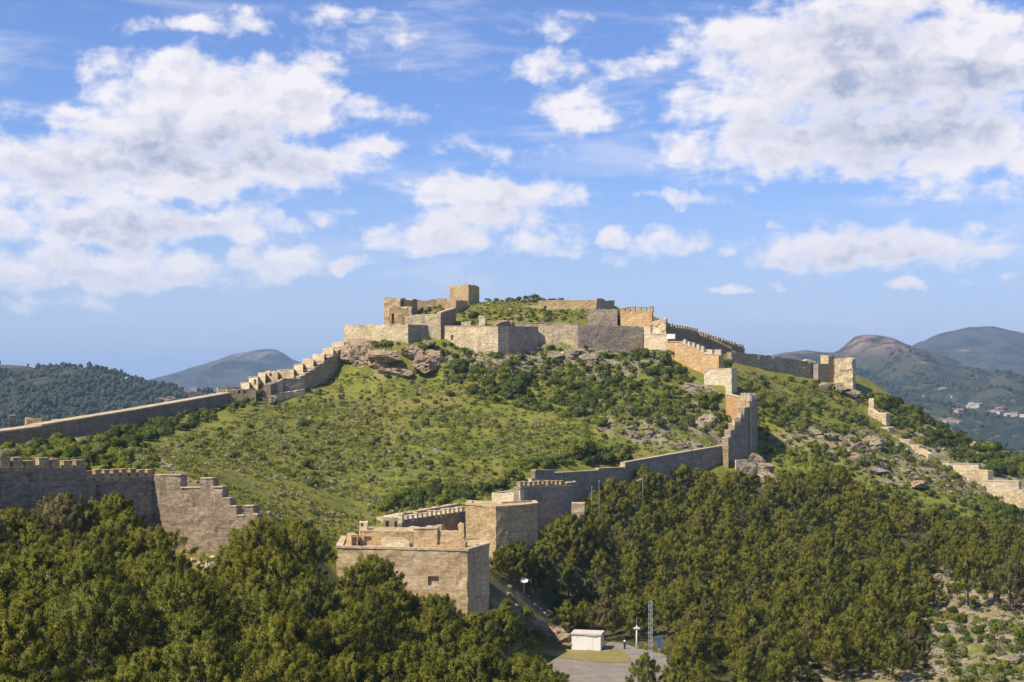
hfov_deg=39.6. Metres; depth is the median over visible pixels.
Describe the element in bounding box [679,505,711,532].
pine tree
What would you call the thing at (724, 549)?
pine tree
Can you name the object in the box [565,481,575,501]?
sentry box
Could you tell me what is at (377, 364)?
boulder
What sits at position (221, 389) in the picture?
wall
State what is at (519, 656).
pine tree
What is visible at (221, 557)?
pine tree
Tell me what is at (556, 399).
shrub
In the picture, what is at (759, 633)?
pine tree
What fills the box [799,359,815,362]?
ruined wall
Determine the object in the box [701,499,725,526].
pine tree
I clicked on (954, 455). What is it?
shrub
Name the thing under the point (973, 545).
pine tree
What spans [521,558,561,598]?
pine tree
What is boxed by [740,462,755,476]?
boulder
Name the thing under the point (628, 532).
pine tree
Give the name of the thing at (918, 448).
ruined wall
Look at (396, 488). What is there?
shrub
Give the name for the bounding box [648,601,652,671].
lattice mast
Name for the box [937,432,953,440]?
shrub
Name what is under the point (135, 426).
shrub
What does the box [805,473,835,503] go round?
pine tree
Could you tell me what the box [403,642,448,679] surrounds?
pine tree
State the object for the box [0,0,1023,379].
sky
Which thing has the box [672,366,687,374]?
shrub
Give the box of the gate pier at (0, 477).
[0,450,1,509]
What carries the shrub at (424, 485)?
on the ground at (502, 582)
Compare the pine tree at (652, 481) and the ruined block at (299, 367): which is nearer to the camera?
the pine tree at (652, 481)
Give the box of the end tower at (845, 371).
[833,357,855,389]
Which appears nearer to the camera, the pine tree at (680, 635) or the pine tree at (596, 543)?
the pine tree at (680, 635)
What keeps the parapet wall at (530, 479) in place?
on the ground at (502, 582)
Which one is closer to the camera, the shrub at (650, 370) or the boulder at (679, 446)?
the boulder at (679, 446)
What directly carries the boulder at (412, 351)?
on the ground at (502, 582)
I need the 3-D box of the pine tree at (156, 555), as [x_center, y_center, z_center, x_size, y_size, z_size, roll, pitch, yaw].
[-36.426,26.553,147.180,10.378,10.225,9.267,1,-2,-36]
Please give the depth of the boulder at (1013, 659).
201.11 m
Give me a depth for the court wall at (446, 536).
206.52 m
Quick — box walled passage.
[376,503,464,522]
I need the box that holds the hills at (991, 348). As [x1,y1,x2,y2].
[912,326,1023,375]
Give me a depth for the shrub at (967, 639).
217.88 m
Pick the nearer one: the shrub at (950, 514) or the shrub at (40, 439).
the shrub at (40, 439)
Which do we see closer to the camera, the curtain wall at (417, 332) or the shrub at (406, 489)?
the shrub at (406, 489)
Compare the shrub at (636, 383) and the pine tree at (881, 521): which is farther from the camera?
the shrub at (636, 383)
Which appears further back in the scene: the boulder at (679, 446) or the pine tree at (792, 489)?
the boulder at (679, 446)
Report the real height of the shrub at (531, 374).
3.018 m
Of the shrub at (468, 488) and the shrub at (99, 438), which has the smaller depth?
the shrub at (99, 438)
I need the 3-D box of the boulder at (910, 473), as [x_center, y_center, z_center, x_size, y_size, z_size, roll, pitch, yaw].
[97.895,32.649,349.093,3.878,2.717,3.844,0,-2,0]
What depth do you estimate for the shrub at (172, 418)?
331.82 m
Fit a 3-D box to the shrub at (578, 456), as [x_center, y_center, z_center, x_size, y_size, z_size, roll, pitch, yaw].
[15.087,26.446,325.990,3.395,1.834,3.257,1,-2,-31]
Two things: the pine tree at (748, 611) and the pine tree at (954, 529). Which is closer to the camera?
the pine tree at (748, 611)
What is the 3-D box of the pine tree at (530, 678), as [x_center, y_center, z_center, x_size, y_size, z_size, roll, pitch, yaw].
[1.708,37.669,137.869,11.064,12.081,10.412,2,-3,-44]
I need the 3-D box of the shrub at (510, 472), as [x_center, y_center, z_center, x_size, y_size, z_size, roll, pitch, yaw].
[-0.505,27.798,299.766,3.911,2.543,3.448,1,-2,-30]
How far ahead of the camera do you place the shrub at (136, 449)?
229.00 m
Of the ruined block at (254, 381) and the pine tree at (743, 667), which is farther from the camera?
the ruined block at (254, 381)
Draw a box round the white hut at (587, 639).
[571,629,603,650]
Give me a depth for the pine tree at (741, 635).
204.01 m
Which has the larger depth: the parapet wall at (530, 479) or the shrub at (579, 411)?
the shrub at (579, 411)
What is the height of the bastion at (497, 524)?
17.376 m
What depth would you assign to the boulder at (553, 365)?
406.05 m
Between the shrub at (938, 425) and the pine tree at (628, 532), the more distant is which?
the shrub at (938, 425)
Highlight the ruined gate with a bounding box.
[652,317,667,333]
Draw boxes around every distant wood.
[0,361,216,428]
[814,346,1023,455]
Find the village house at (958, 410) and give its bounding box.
[954,408,963,413]
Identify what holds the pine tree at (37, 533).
on the ground at (502, 582)
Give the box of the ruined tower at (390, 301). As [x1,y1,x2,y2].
[384,297,412,324]
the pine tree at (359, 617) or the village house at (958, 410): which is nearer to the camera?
the pine tree at (359, 617)
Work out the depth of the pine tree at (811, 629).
206.38 m
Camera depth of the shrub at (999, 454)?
428.35 m
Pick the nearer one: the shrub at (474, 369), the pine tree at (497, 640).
the pine tree at (497, 640)
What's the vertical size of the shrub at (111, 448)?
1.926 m
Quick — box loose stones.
[89,309,1023,681]
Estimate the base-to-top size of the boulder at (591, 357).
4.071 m
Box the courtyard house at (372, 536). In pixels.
[359,527,412,546]
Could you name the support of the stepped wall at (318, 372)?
on the ground at (502, 582)
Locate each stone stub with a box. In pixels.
[9,415,15,427]
[461,321,470,325]
[479,315,486,325]
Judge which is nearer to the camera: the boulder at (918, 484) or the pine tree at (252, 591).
the pine tree at (252, 591)
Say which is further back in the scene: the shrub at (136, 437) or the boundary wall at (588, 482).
the boundary wall at (588, 482)
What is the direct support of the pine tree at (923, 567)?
on the ground at (502, 582)
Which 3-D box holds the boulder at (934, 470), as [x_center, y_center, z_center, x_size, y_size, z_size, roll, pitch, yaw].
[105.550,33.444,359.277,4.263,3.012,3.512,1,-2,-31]
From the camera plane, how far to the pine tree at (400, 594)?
176.37 m
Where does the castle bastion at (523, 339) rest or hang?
on the ground at (502, 582)
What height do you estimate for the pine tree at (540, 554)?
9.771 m
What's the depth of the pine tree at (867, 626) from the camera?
201.59 m
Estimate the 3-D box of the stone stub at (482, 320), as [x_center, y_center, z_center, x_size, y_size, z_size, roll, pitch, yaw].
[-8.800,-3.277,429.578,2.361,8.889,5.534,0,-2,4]
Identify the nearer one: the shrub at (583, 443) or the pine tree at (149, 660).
the pine tree at (149, 660)
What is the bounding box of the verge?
[539,645,630,662]
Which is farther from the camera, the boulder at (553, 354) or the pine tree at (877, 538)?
the boulder at (553, 354)
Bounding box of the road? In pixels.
[548,642,681,681]
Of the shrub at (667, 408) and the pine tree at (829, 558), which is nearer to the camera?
the pine tree at (829, 558)
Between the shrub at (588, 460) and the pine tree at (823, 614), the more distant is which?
the shrub at (588, 460)
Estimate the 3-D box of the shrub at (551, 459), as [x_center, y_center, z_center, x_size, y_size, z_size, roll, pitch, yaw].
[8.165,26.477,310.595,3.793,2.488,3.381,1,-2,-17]
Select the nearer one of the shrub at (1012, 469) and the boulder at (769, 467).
the boulder at (769, 467)
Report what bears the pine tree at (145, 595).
on the ground at (502, 582)
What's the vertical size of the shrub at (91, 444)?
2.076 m
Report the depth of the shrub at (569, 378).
390.21 m
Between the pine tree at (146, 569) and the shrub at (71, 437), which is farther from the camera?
the shrub at (71, 437)
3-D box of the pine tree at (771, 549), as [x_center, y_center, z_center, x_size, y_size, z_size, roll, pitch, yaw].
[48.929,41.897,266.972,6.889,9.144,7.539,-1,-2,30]
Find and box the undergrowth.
[2,294,1023,681]
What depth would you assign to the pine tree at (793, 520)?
306.41 m
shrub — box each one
[0,445,9,453]
[1,440,14,448]
[2,447,24,456]
[22,447,35,454]
[30,439,49,448]
[31,437,45,440]
[34,446,49,453]
[38,451,54,456]
[45,448,62,457]
[51,432,64,437]
[54,437,72,443]
[62,445,80,457]
[63,457,77,459]
[64,435,75,440]
[76,444,92,452]
[77,450,97,463]
[85,435,93,439]
[85,463,90,468]
[89,441,101,447]
[90,435,110,442]
[90,443,106,453]
[94,432,113,437]
[94,441,110,449]
[99,464,110,468]
[100,454,111,459]
[105,449,125,457]
[106,446,116,451]
[108,423,134,436]
[108,438,127,445]
[114,449,133,461]
[116,460,130,467]
[122,434,142,442]
[123,462,142,468]
[126,422,141,432]
[126,440,140,447]
[127,446,142,452]
[131,453,153,461]
[136,427,152,432]
[143,430,159,440]
[147,416,173,426]
[160,426,174,431]
[167,416,179,422]
[174,423,189,430]
[186,420,196,428]
[188,411,199,419]
[196,408,209,413]
[223,450,240,458]
[256,389,265,397]
[300,457,313,464]
[376,501,394,511]
[386,490,410,498]
[388,497,400,506]
[391,486,404,492]
[400,499,413,507]
[402,487,413,493]
[404,494,419,500]
[411,487,426,496]
[413,480,434,485]
[416,482,436,488]
[425,486,441,494]
[434,495,448,503]
[435,482,443,487]
[447,483,468,488]
[448,358,469,373]
[450,370,462,375]
[452,373,466,379]
[456,485,472,491]
[460,490,477,499]
[461,359,471,364]
[467,311,478,316]
[467,384,479,390]
[468,363,484,373]
[475,481,492,491]
[477,377,495,386]
[490,386,501,392]
[494,478,508,487]
[496,366,513,374]
[498,377,514,386]
[501,379,528,394]
[501,468,517,477]
[511,400,527,406]
[513,373,533,382]
[517,371,535,379]
[519,397,536,403]
[522,606,533,615]
[525,457,542,465]
[538,368,547,373]
[540,460,552,467]
[542,401,553,409]
[542,457,555,465]
[547,377,559,382]
[549,454,562,460]
[550,374,561,378]
[550,395,564,403]
[551,358,563,364]
[554,407,564,413]
[557,410,572,417]
[563,375,575,382]
[563,436,595,456]
[566,382,579,388]
[568,392,581,398]
[568,397,581,405]
[572,407,587,416]
[572,453,583,458]
[573,379,588,387]
[573,400,588,408]
[579,449,590,456]
[581,397,598,403]
[582,456,595,463]
[583,388,603,397]
[585,375,595,380]
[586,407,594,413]
[588,401,596,407]
[591,384,603,392]
[593,392,610,402]
[595,417,608,425]
[596,389,613,396]
[596,451,616,463]
[604,377,621,384]
[604,398,615,404]
[613,447,629,454]
[613,452,626,461]
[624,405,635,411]
[628,408,643,416]
[630,380,643,387]
[638,348,649,356]
[641,368,657,374]
[647,397,659,404]
[654,419,666,425]
[655,349,674,362]
[658,366,675,375]
[662,404,672,412]
[667,416,679,421]
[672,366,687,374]
[694,389,721,401]
[697,399,713,407]
[712,412,721,420]
[713,423,726,431]
[723,359,733,367]
[756,669,782,681]
[758,401,769,406]
[767,397,777,404]
[805,673,823,681]
[824,671,842,679]
[835,664,849,670]
[863,648,880,658]
[873,394,893,404]
[879,402,888,409]
[892,397,903,405]
[896,415,905,420]
[911,408,922,414]
[911,424,922,429]
[915,438,927,445]
[917,623,930,633]
[920,417,934,423]
[921,633,936,639]
[927,429,942,435]
[930,568,943,573]
[932,422,949,429]
[934,623,948,631]
[936,437,951,445]
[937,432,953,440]
[937,634,955,643]
[938,509,959,519]
[938,639,951,646]
[946,606,957,612]
[947,471,961,478]
[948,451,963,458]
[953,437,971,442]
[956,645,967,653]
[957,613,967,622]
[958,636,973,642]
[958,675,973,681]
[970,625,983,633]
[971,454,984,461]
[974,441,985,450]
[979,440,998,451]
[982,647,994,652]
[983,462,1006,473]
[988,622,1006,633]
[988,664,1003,671]
[991,672,1006,681]
[993,442,1002,450]
[993,450,1010,458]
[1000,503,1019,515]
[1001,456,1019,465]
[1003,464,1018,474]
[1011,624,1023,638]
[1016,461,1023,469]
[1017,453,1023,459]
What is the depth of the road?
205.22 m
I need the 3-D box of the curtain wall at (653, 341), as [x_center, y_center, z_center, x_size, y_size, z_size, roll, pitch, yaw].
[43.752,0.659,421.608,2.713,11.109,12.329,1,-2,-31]
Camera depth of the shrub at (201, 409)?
355.18 m
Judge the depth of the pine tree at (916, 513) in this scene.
311.30 m
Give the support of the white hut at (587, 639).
on the ground at (502, 582)
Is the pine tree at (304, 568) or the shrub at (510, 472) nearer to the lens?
the pine tree at (304, 568)
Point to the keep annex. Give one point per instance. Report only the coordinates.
(459, 305)
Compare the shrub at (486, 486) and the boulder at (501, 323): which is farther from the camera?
the boulder at (501, 323)
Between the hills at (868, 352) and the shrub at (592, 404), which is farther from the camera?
the hills at (868, 352)
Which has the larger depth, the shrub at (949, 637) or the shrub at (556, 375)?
the shrub at (556, 375)
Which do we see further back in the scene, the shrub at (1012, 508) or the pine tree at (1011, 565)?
the shrub at (1012, 508)
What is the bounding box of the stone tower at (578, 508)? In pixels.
[571,502,584,554]
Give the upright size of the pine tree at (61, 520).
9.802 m
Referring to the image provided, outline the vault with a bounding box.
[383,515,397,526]
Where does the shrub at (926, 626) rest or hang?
on the ground at (502, 582)
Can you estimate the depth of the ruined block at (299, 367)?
410.39 m
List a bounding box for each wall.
[0,426,41,445]
[0,457,85,532]
[27,392,230,438]
[86,468,153,530]
[153,474,262,552]
[217,387,240,392]
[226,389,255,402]
[258,379,282,397]
[263,380,277,402]
[273,389,304,400]
[279,378,304,391]
[294,346,342,388]
[344,324,408,343]
[381,537,410,546]
[397,507,465,535]
[405,313,440,339]
[408,324,427,342]
[410,524,443,530]
[413,527,439,546]
[417,298,446,308]
[431,539,467,547]
[437,308,455,337]
[438,530,457,544]
[513,322,579,326]
[528,478,545,481]
[531,467,623,501]
[538,325,574,344]
[575,324,642,351]
[620,446,721,494]
[644,325,675,350]
[666,322,698,343]
[666,339,723,373]
[699,332,744,352]
[699,333,731,353]
[704,368,736,392]
[716,399,757,463]
[726,394,740,422]
[727,352,817,377]
[735,459,757,472]
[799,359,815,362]
[813,364,834,381]
[868,408,889,426]
[892,435,932,461]
[941,461,980,469]
[951,468,993,487]
[987,480,1020,493]
[992,488,1023,507]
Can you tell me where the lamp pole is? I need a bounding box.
[634,617,639,648]
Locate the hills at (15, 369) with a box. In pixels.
[0,365,207,427]
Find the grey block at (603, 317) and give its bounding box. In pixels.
[588,309,619,325]
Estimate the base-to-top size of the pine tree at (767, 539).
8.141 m
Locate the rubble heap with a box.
[169,555,216,569]
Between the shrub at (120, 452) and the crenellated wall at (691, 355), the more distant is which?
the crenellated wall at (691, 355)
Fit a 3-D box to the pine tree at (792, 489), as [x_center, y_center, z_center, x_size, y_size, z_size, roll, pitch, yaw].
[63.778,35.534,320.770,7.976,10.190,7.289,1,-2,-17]
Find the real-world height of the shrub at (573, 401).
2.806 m
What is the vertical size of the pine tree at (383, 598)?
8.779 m
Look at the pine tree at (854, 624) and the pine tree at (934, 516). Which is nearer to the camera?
the pine tree at (854, 624)
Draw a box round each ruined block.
[240,382,249,388]
[249,376,259,390]
[258,372,265,389]
[265,370,278,382]
[277,369,294,379]
[294,363,303,373]
[303,358,313,368]
[312,353,324,359]
[323,347,333,372]
[332,341,344,347]
[880,427,894,431]
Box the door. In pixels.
[586,636,592,649]
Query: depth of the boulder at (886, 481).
344.29 m
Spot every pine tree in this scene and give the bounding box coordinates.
[0,506,53,544]
[0,517,20,555]
[0,529,22,551]
[0,541,42,597]
[0,542,78,652]
[0,544,20,587]
[0,575,18,615]
[0,587,80,674]
[0,613,90,681]
[0,658,13,675]
[0,671,65,681]
[0,672,55,681]
[13,520,62,551]
[15,549,144,680]
[18,491,98,542]
[24,574,160,681]
[44,529,122,591]
[46,539,123,599]
[70,523,121,558]
[71,580,150,646]
[74,502,133,546]
[75,593,200,680]
[87,492,145,530]
[88,672,123,681]
[98,508,157,552]
[100,534,177,589]
[105,664,149,681]
[115,644,203,681]
[123,557,185,626]
[129,523,199,574]
[129,568,242,645]
[130,549,207,619]
[150,633,278,681]
[151,613,245,681]
[152,605,237,665]
[184,570,226,599]
[185,577,243,635]
[195,545,270,617]
[214,582,281,638]
[216,544,310,613]
[217,515,292,584]
[222,670,266,681]
[224,591,314,658]
[228,528,282,552]
[228,630,285,681]
[229,589,308,640]
[230,609,332,681]
[243,644,339,681]
[263,561,335,618]
[269,527,338,575]
[275,518,321,561]
[279,572,347,621]
[291,616,378,669]
[292,663,352,681]
[316,585,387,625]
[324,603,395,661]
[325,597,407,670]
[326,649,379,681]
[333,561,385,591]
[343,553,398,587]
[352,557,407,592]
[364,586,406,642]
[367,651,429,681]
[370,618,425,651]
[371,578,421,634]
[376,639,455,681]
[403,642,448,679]
[403,662,464,681]
[404,593,465,636]
[406,605,466,655]
[410,606,459,646]
[411,593,460,628]
[415,642,477,672]
[424,642,520,681]
[447,630,504,667]
[455,610,505,648]
[455,625,506,665]
[464,650,489,675]
[484,609,529,655]
[486,597,537,656]
[489,551,505,577]
[495,541,517,576]
[497,543,534,584]
[497,649,539,678]
[499,538,538,587]
[499,654,569,681]
[507,653,553,672]
[512,667,552,681]
[521,542,558,595]
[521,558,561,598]
[540,518,577,554]
[540,560,571,599]
[542,540,567,568]
[549,599,581,632]
[550,512,588,550]
[552,564,586,600]
[557,514,604,566]
[559,597,584,628]
[565,604,595,629]
[573,587,595,611]
[577,599,600,629]
[578,508,615,554]
[581,499,600,516]
[582,534,600,564]
[583,547,620,587]
[586,594,623,635]
[592,577,623,606]
[597,500,627,536]
[599,490,632,530]
[611,520,624,542]
[611,594,651,633]
[612,593,634,622]
[612,594,652,639]
[614,526,650,556]
[615,539,652,569]
[616,549,645,582]
[618,566,646,592]
[624,651,665,681]
[625,479,652,514]
[625,504,668,543]
[625,525,653,550]
[628,470,665,505]
[632,464,658,488]
[641,596,657,629]
[644,508,676,536]
[649,543,674,578]
[650,595,684,635]
[654,590,667,618]
[657,583,692,627]
[659,479,687,503]
[662,529,685,550]
[662,653,691,681]
[663,578,700,614]
[664,503,684,529]
[664,622,724,681]
[666,540,692,575]
[667,628,716,664]
[670,609,708,640]
[672,602,710,632]
[674,545,716,577]
[674,580,703,606]
[675,621,691,644]
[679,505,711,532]
[681,523,712,551]
[683,512,720,545]
[684,570,709,589]
[685,569,709,597]
[685,662,720,681]
[686,617,731,667]
[693,581,720,606]
[694,573,731,614]
[695,676,711,681]
[698,597,719,623]
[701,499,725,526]
[705,530,736,562]
[708,620,730,641]
[709,555,744,582]
[709,628,733,663]
[711,518,739,556]
[712,515,743,543]
[714,544,738,570]
[716,580,760,614]
[721,648,743,681]
[722,600,737,625]
[722,627,760,667]
[723,617,754,655]
[726,467,753,496]
[727,600,774,638]
[727,646,775,681]
[728,601,761,633]
[729,656,770,681]
[732,487,752,520]
[734,532,763,553]
[737,554,774,587]
[739,498,776,533]
[741,576,768,603]
[747,542,775,563]
[748,631,787,669]
[750,627,772,656]
[753,481,790,519]
[755,528,778,553]
[759,540,788,584]
[759,594,780,619]
[760,619,786,662]
[760,657,790,681]
[764,590,806,633]
[766,559,795,586]
[766,635,810,681]
[772,586,799,607]
[776,511,807,541]
[781,476,807,514]
[785,629,815,675]
[787,568,815,603]
[791,540,817,562]
[791,575,825,606]
[792,543,826,576]
[794,607,816,658]
[795,498,834,532]
[796,621,821,660]
[801,605,844,659]
[803,557,825,586]
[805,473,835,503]
[809,587,840,618]
[809,623,860,675]
[810,641,847,668]
[812,531,836,556]
[813,524,842,544]
[815,547,851,582]
[816,569,844,592]
[816,584,846,614]
[817,526,852,560]
[819,626,856,656]
[823,466,856,500]
[825,589,856,617]
[835,602,871,635]
[837,626,879,670]
[839,558,877,593]
[840,567,870,600]
[844,618,872,656]
[845,485,873,515]
[855,579,892,617]
[855,597,891,624]
[858,583,887,606]
[858,617,887,663]
[861,602,906,658]
[862,499,890,528]
[862,631,917,678]
[868,526,894,558]
[869,514,901,539]
[870,559,897,580]
[875,568,899,605]
[881,538,909,561]
[883,612,916,647]
[887,582,917,618]
[890,625,932,671]
[898,545,932,581]
[899,507,928,542]
[904,562,938,586]
[909,541,942,567]
[912,569,949,605]
[917,534,941,557]
[920,526,949,557]
[921,507,947,530]
[935,522,967,547]
[937,552,991,605]
[938,542,958,577]
[957,429,968,438]
[960,515,989,544]
[960,536,996,563]
[962,548,1003,581]
[973,538,991,554]
[985,524,1013,552]
[985,543,1008,569]
[985,554,1023,610]
[987,558,1023,605]
[988,521,1020,549]
[1001,556,1023,601]
[1005,539,1023,557]
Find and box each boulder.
[268,395,276,404]
[340,341,358,362]
[348,338,376,349]
[349,345,371,365]
[367,350,400,362]
[369,359,388,368]
[376,367,412,376]
[399,344,422,358]
[412,354,440,373]
[422,339,436,345]
[425,349,443,361]
[489,599,500,610]
[493,320,509,325]
[522,365,532,369]
[528,620,549,630]
[537,625,553,637]
[546,351,564,358]
[549,626,566,644]
[550,363,559,367]
[557,633,571,642]
[562,349,582,359]
[578,352,601,363]
[597,427,608,431]
[599,359,621,365]
[625,425,636,429]
[630,430,640,438]
[641,431,656,438]
[671,444,687,448]
[681,383,706,394]
[693,420,710,429]
[698,414,719,426]
[703,386,723,396]
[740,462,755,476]
[749,453,765,463]
[753,469,777,490]
[758,463,775,473]
[808,429,822,434]
[819,383,832,389]
[823,433,840,440]
[833,384,850,392]
[841,434,856,441]
[844,390,860,398]
[849,441,871,453]
[850,454,865,457]
[860,430,869,434]
[861,435,884,450]
[862,468,889,474]
[877,478,892,483]
[904,469,918,478]
[911,480,926,487]
[917,456,927,461]
[917,646,946,658]
[927,468,939,473]
[928,662,950,674]
[933,573,947,583]
[939,474,949,480]
[939,566,953,572]
[961,605,972,609]
[987,636,1004,644]
[996,655,1023,663]
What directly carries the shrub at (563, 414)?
on the ground at (502, 582)
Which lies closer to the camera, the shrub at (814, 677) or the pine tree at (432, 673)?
the pine tree at (432, 673)
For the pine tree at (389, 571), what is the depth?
187.85 m
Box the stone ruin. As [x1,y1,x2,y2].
[25,417,41,425]
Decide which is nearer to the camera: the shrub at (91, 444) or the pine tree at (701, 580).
the shrub at (91, 444)
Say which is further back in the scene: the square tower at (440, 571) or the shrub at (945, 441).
the shrub at (945, 441)
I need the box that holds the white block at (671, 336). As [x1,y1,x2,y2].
[667,334,675,338]
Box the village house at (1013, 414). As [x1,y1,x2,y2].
[1010,412,1017,416]
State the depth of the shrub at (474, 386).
385.47 m
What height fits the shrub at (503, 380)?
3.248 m
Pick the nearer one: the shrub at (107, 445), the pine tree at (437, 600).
the pine tree at (437, 600)
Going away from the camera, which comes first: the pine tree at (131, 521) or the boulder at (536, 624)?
the pine tree at (131, 521)
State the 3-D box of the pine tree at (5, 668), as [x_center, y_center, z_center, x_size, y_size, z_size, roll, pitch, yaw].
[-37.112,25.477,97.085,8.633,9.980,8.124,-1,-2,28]
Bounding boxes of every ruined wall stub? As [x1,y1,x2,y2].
[413,299,417,314]
[820,355,832,363]
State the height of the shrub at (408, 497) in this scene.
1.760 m
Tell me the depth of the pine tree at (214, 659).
105.83 m
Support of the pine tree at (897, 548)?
on the ground at (502, 582)
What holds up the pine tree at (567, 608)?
on the ground at (502, 582)
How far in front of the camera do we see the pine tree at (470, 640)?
162.69 m
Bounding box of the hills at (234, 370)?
[148,349,300,393]
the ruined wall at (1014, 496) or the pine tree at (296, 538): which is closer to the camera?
the pine tree at (296, 538)
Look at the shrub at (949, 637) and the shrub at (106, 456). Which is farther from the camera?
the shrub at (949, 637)
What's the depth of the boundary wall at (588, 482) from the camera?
299.09 m
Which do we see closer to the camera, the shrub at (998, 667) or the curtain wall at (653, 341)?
the shrub at (998, 667)
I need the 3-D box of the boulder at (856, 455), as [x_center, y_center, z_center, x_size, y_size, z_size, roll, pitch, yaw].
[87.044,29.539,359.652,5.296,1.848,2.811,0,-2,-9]
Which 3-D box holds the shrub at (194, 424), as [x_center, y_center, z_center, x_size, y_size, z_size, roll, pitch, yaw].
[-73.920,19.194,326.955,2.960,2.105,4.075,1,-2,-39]
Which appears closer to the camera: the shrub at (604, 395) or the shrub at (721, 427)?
the shrub at (721, 427)
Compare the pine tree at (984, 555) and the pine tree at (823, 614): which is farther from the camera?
the pine tree at (984, 555)
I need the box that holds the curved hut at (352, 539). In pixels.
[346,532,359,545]
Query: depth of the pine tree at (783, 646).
193.63 m
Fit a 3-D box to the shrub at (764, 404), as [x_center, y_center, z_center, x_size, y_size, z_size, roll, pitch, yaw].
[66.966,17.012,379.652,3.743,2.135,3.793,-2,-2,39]
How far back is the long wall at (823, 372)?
456.67 m
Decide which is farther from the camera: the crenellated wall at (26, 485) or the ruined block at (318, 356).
the ruined block at (318, 356)
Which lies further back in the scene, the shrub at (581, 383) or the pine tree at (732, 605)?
the shrub at (581, 383)
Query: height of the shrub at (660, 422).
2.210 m
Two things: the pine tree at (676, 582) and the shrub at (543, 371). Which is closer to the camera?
the pine tree at (676, 582)
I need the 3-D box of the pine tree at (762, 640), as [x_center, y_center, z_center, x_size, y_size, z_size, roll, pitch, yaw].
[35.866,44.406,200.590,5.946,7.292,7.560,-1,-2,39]
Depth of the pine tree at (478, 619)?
183.88 m
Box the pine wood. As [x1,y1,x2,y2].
[548,463,1023,662]
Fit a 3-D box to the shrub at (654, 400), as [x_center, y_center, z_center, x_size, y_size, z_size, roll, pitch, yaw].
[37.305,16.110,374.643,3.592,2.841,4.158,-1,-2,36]
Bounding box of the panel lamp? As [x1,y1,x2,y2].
[520,578,528,582]
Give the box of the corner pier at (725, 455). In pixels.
[723,445,728,467]
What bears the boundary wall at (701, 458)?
on the ground at (502, 582)
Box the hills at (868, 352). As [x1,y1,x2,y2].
[771,335,1023,455]
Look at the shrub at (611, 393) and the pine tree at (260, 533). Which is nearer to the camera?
the pine tree at (260, 533)
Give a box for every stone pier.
[458,522,464,539]
[725,369,732,393]
[868,398,873,408]
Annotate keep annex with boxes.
[445,300,467,312]
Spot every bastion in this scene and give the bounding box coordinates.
[443,326,508,353]
[465,500,537,595]
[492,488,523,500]
[509,326,538,353]
[513,480,574,533]
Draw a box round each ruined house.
[389,306,411,324]
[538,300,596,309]
[596,298,614,309]
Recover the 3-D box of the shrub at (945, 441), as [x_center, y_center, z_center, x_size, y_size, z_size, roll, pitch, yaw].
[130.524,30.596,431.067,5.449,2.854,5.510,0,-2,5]
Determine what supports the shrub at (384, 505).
on the ground at (502, 582)
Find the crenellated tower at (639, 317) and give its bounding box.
[620,306,653,346]
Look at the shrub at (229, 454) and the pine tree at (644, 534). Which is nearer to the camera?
the shrub at (229, 454)
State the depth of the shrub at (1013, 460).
422.22 m
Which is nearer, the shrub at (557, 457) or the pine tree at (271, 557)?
the pine tree at (271, 557)
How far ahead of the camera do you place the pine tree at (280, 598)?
143.12 m
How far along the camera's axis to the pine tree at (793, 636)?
198.69 m
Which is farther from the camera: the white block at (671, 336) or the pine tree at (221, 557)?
the white block at (671, 336)
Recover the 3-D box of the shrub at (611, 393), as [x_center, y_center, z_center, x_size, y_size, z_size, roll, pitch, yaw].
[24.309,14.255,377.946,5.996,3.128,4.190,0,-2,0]
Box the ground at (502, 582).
[8,300,1023,681]
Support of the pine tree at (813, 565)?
on the ground at (502, 582)
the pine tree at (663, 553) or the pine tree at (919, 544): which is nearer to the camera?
the pine tree at (663, 553)
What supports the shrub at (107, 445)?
on the ground at (502, 582)
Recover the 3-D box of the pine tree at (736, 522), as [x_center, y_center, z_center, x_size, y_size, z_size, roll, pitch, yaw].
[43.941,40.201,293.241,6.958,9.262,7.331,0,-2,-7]
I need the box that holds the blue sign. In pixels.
[655,638,659,657]
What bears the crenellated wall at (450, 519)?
on the ground at (502, 582)
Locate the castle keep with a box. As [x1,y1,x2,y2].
[449,284,478,304]
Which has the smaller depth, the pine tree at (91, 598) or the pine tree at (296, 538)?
the pine tree at (91, 598)
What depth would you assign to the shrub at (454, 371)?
403.44 m
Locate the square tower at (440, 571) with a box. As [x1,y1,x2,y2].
[336,536,489,615]
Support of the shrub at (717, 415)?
on the ground at (502, 582)
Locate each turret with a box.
[359,521,368,539]
[740,393,757,454]
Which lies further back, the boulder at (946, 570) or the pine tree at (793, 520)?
the pine tree at (793, 520)
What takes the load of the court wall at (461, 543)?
on the square tower at (440, 571)
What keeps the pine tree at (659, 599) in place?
on the ground at (502, 582)
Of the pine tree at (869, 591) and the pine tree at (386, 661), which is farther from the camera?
the pine tree at (869, 591)
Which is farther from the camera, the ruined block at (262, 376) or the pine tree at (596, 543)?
the ruined block at (262, 376)
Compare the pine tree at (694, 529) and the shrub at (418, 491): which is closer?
the shrub at (418, 491)
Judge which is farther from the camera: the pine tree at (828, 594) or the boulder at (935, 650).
the pine tree at (828, 594)
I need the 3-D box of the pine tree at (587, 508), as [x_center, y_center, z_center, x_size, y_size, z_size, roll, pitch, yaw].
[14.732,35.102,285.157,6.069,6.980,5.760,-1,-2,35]

